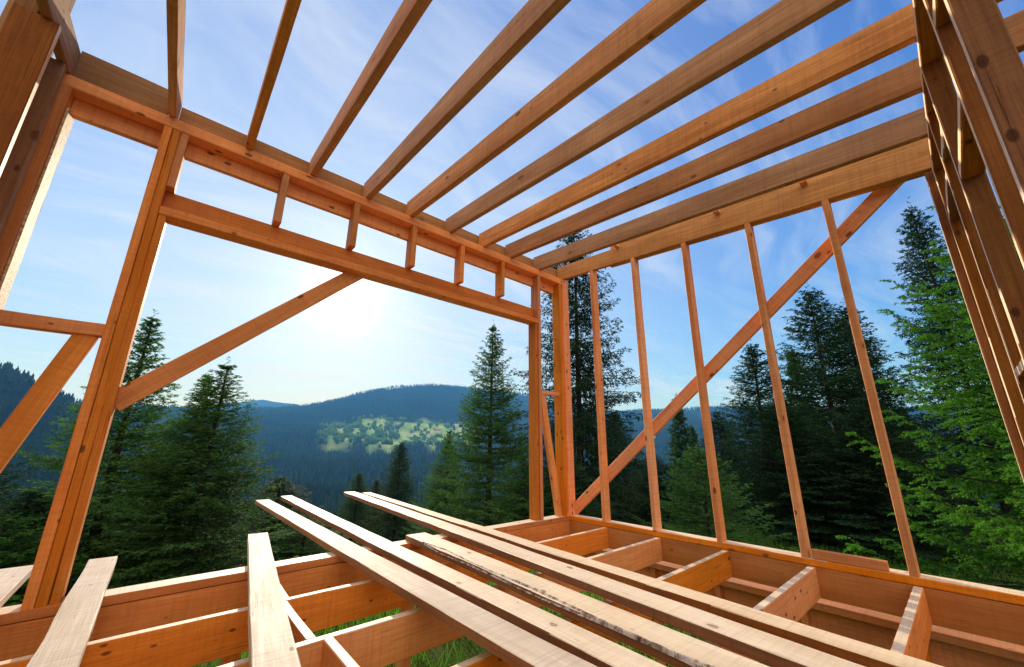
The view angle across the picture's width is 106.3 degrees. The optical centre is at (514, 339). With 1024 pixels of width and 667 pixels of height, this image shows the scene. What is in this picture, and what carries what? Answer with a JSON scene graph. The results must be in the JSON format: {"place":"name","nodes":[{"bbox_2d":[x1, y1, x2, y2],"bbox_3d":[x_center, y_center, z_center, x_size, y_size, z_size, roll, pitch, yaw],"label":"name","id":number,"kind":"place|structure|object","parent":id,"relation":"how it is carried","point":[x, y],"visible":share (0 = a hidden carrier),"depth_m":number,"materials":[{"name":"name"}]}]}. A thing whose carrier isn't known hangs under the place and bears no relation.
{"place":"outdoors","nodes":[
{"label":"outdoors","id":0,"kind":"place"},
{"bbox_2d":[0,375,1023,666],"bbox_3d":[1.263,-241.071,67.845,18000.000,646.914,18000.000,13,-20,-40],"label":"ground","id":1,"kind":"structure","parent":0,"point":[442,651],"depth_m":1031.88,"materials":[{"name":"green plant"}]},
{"bbox_2d":[0,425,69,580],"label":"spruce tree","id":2,"kind":"object","parent":1,"relation":"on","point":[7,487],"visible":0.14,"depth_m":7.71,"materials":[{"name":"green plant"}]},
{"bbox_2d":[0,512,121,606],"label":"spruce tree","id":3,"kind":"object","parent":1,"relation":"on","point":[5,527],"visible":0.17,"depth_m":5.58,"materials":[{"name":"green plant"}]},
{"bbox_2d":[0,485,136,605],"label":"spruce tree","id":4,"kind":"object","parent":1,"relation":"on","point":[30,497],"visible":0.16,"depth_m":6.58,"materials":[{"name":"green plant"}]},
{"bbox_2d":[1,308,202,598],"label":"spruce tree","id":5,"kind":"object","parent":1,"relation":"on","point":[111,472],"visible":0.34,"depth_m":8.06,"materials":[{"name":"green plant"}]},
{"bbox_2d":[19,357,309,594],"bbox_3d":[-6.508,2.822,7.990,4.231,5.013,4.168,-7,-17,25],"label":"spruce tree","id":6,"kind":"object","parent":1,"relation":"on","point":[142,572],"visible":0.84,"depth_m":7.50,"materials":[{"name":"green plant"}]},
{"bbox_2d":[76,369,273,587],"bbox_3d":[-7.221,3.128,8.501,3.711,4.988,3.645,-3,-16,11],"label":"spruce tree","id":7,"kind":"object","parent":1,"relation":"on","point":[158,497],"visible":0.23,"depth_m":7.86,"materials":[{"name":"green plant"}]},
{"bbox_2d":[213,475,347,568],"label":"spruce tree","id":8,"kind":"object","parent":1,"relation":"on","point":[282,490],"visible":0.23,"depth_m":11.89,"materials":[{"name":"green plant"}]},
{"bbox_2d":[232,515,358,566],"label":"spruce tree","id":9,"kind":"object","parent":1,"relation":"on","point":[301,544],"visible":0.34,"depth_m":9.93,"materials":[{"name":"green plant"}]},
{"bbox_2d":[332,470,379,546],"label":"spruce tree","id":10,"kind":"object","parent":1,"relation":"on","point":[354,505],"visible":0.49,"depth_m":39.57,"materials":[{"name":"green plant"}]},
{"bbox_2d":[357,479,391,540],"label":"spruce tree","id":11,"kind":"object","parent":1,"relation":"on","point":[375,492],"visible":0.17,"depth_m":45.57,"materials":[{"name":"green plant"}]},
{"bbox_2d":[361,438,417,546],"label":"spruce tree","id":12,"kind":"object","parent":1,"relation":"on","point":[394,522],"visible":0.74,"depth_m":35.47,"materials":[{"name":"green plant"}]},
{"bbox_2d":[314,414,472,452],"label":"broadleaf wood","id":13,"kind":"object","parent":1,"relation":"on","point":[348,430],"visible":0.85,"depth_m":1179.84,"materials":[{"name":"green plant"}]},
{"bbox_2d":[394,429,483,541],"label":"spruce tree","id":14,"kind":"object","parent":1,"relation":"on","point":[436,487],"visible":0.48,"depth_m":21.98,"materials":[{"name":"green plant"}]},
{"bbox_2d":[422,320,545,534],"bbox_3d":[-0.891,4.155,17.556,5.833,10.667,5.735,11,-19,-35],"label":"spruce tree","id":15,"kind":"object","parent":1,"relation":"on","point":[491,455],"visible":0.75,"depth_m":17.00,"materials":[{"name":"green plant"}]},
{"bbox_2d":[0,456,998,566],"bbox_3d":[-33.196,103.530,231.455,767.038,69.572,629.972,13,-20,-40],"label":"valley forest","id":16,"kind":"object","parent":1,"relation":"on","point":[328,497],"visible":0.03,"depth_m":320.81,"materials":[{"name":"green plant"}]},
{"bbox_2d":[0,362,1022,507],"bbox_3d":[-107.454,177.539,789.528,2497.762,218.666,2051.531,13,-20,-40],"label":"mountain forest","id":17,"kind":"object","parent":1,"relation":"on","point":[16,376],"visible":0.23,"depth_m":741.61,"materials":[{"name":"green plant"}]},
{"bbox_2d":[0,0,1023,666],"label":"timber house","id":18,"kind":"structure","parent":1,"relation":"on","point":[948,142],"depth_m":2.47,"materials":[{"name":"brown wood"}]},
{"bbox_2d":[0,565,32,607],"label":"plank","id":19,"kind":"object","parent":18,"relation":"on","point":[13,580],"visible":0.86,"depth_m":2.19,"materials":[{"name":"beige wood"}]},
{"bbox_2d":[26,556,117,666],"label":"plank","id":20,"kind":"object","parent":18,"relation":"on","point":[66,639],"visible":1,"depth_m":1.68,"materials":[{"name":"beige wood"}]},
{"bbox_2d":[247,532,300,666],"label":"plank","id":21,"kind":"object","parent":18,"relation":"on","point":[271,640],"visible":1,"depth_m":1.76,"materials":[{"name":"beige wood"}]},
{"bbox_2d":[255,499,596,666],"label":"plank","id":22,"kind":"object","parent":18,"relation":"on","point":[508,642],"visible":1,"depth_m":1.86,"materials":[{"name":"brown wood"}]},
{"bbox_2d":[280,495,665,666],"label":"plank","id":23,"kind":"object","parent":18,"relation":"on","point":[582,643],"visible":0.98,"depth_m":1.90,"materials":[{"name":"brown wood"}]},
{"bbox_2d":[405,532,768,666],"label":"plank","id":24,"kind":"object","parent":18,"relation":"on","point":[669,646],"visible":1,"depth_m":1.78,"materials":[{"name":"brown wood"}]},
{"bbox_2d":[344,492,864,666],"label":"plank","id":25,"kind":"object","parent":18,"relation":"on","point":[762,647],"visible":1,"depth_m":1.88,"materials":[{"name":"brown wood"}]},
{"bbox_2d":[362,492,942,666],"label":"plank","id":26,"kind":"object","parent":18,"relation":"on","point":[855,651],"visible":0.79,"depth_m":1.85,"materials":[{"name":"brown wood"}]},
{"bbox_2d":[811,548,889,571],"bbox_3d":[2.342,1.539,2.693,0.047,0.062,0.410,14,-20,-40],"label":"timber offcut","id":27,"kind":"object","parent":18,"relation":"on","point":[861,561],"visible":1,"depth_m":2.67,"materials":[{"name":"brown wood"}]},
{"bbox_2d":[475,454,554,526],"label":"spruce tree","id":28,"kind":"object","parent":1,"relation":"on","point":[520,492],"visible":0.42,"depth_m":13.85,"materials":[{"name":"green plant"}]},
{"bbox_2d":[74,383,967,423],"bbox_3d":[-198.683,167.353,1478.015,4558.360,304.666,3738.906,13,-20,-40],"label":"mountain forest","id":29,"kind":"object","parent":1,"relation":"on","point":[392,388],"visible":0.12,"depth_m":1818.70,"materials":[{"name":"green plant"}]},
{"bbox_2d":[100,347,1016,548],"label":"hillside wood","id":30,"kind":"object","parent":1,"relation":"on","point":[679,445],"depth_m":46.33,"materials":[{"name":"green plant"}]},
{"bbox_2d":[513,445,615,518],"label":"spruce tree","id":31,"kind":"object","parent":1,"relation":"on","point":[580,493],"visible":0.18,"depth_m":14.62,"materials":[{"name":"green plant"}]},
{"bbox_2d":[491,230,668,523],"bbox_3d":[3.111,1.421,19.049,7.995,16.587,7.763,-6,-16,23],"label":"spruce tree","id":32,"kind":"object","parent":1,"relation":"on","point":[586,418],"visible":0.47,"depth_m":18.08,"materials":[{"name":"green plant"}]},
{"bbox_2d":[194,523,1023,666],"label":"grass","id":33,"kind":"structure","parent":1,"relation":"on","point":[357,622],"depth_m":5.58,"materials":[{"name":"green plant"}]},
{"bbox_2d":[586,411,649,525],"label":"spruce tree","id":34,"kind":"object","parent":1,"relation":"on","point":[625,472],"visible":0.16,"depth_m":23.54,"materials":[{"name":"green plant"}]},
{"bbox_2d":[601,456,713,526],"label":"spruce tree","id":35,"kind":"object","parent":1,"relation":"on","point":[645,483],"visible":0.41,"depth_m":19.10,"materials":[{"name":"green plant"}]},
{"bbox_2d":[634,444,799,551],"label":"spruce tree","id":36,"kind":"object","parent":1,"relation":"on","point":[706,511],"visible":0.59,"depth_m":8.34,"materials":[{"name":"green plant"}]},
{"bbox_2d":[679,407,767,523],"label":"spruce tree","id":37,"kind":"object","parent":1,"relation":"on","point":[719,431],"visible":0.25,"depth_m":20.21,"materials":[{"name":"green plant"}]},
{"bbox_2d":[714,339,843,536],"bbox_3d":[9.116,3.445,14.038,4.778,7.268,4.738,-4,-16,19],"label":"spruce tree","id":38,"kind":"object","parent":1,"relation":"on","point":[745,407],"visible":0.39,"depth_m":14.11,"materials":[{"name":"green plant"}]},
{"bbox_2d":[702,397,905,559],"bbox_3d":[7.777,3.716,10.824,4.878,4.480,4.842,7,-16,-22],"label":"spruce tree","id":39,"kind":"object","parent":1,"relation":"on","point":[777,451],"visible":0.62,"depth_m":10.60,"materials":[{"name":"green plant"}]},
{"bbox_2d":[734,282,993,550],"bbox_3d":[11.175,2.409,13.633,6.932,9.750,6.876,4,-16,-13],"label":"spruce tree","id":40,"kind":"object","parent":1,"relation":"on","point":[812,376],"visible":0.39,"depth_m":13.69,"materials":[{"name":"green plant"}]},
{"bbox_2d":[808,299,973,548],"bbox_3d":[14.132,3.002,15.276,5.973,9.950,5.922,10,-17,-30],"label":"spruce tree","id":41,"kind":"object","parent":1,"relation":"on","point":[882,358],"visible":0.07,"depth_m":15.24,"materials":[{"name":"green plant"}]},
{"bbox_2d":[782,394,1023,582],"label":"spruce tree","id":42,"kind":"object","parent":1,"relation":"on","point":[884,504],"visible":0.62,"depth_m":9.47,"materials":[{"name":"green plant"}]},
{"bbox_2d":[836,204,1023,590],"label":"spruce tree","id":43,"kind":"object","parent":1,"relation":"on","point":[998,533],"visible":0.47,"depth_m":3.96,"materials":[{"name":"green plant"}]},
{"bbox_2d":[893,197,1023,565],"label":"spruce tree","id":44,"kind":"object","parent":1,"relation":"on","point":[921,238],"visible":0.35,"depth_m":11.42,"materials":[{"name":"green plant"}]},
{"bbox_2d":[0,0,1023,410],"label":"sky","id":45,"kind":"structure","parent":0,"point":[366,335],"materials":[{"name":"blue"}]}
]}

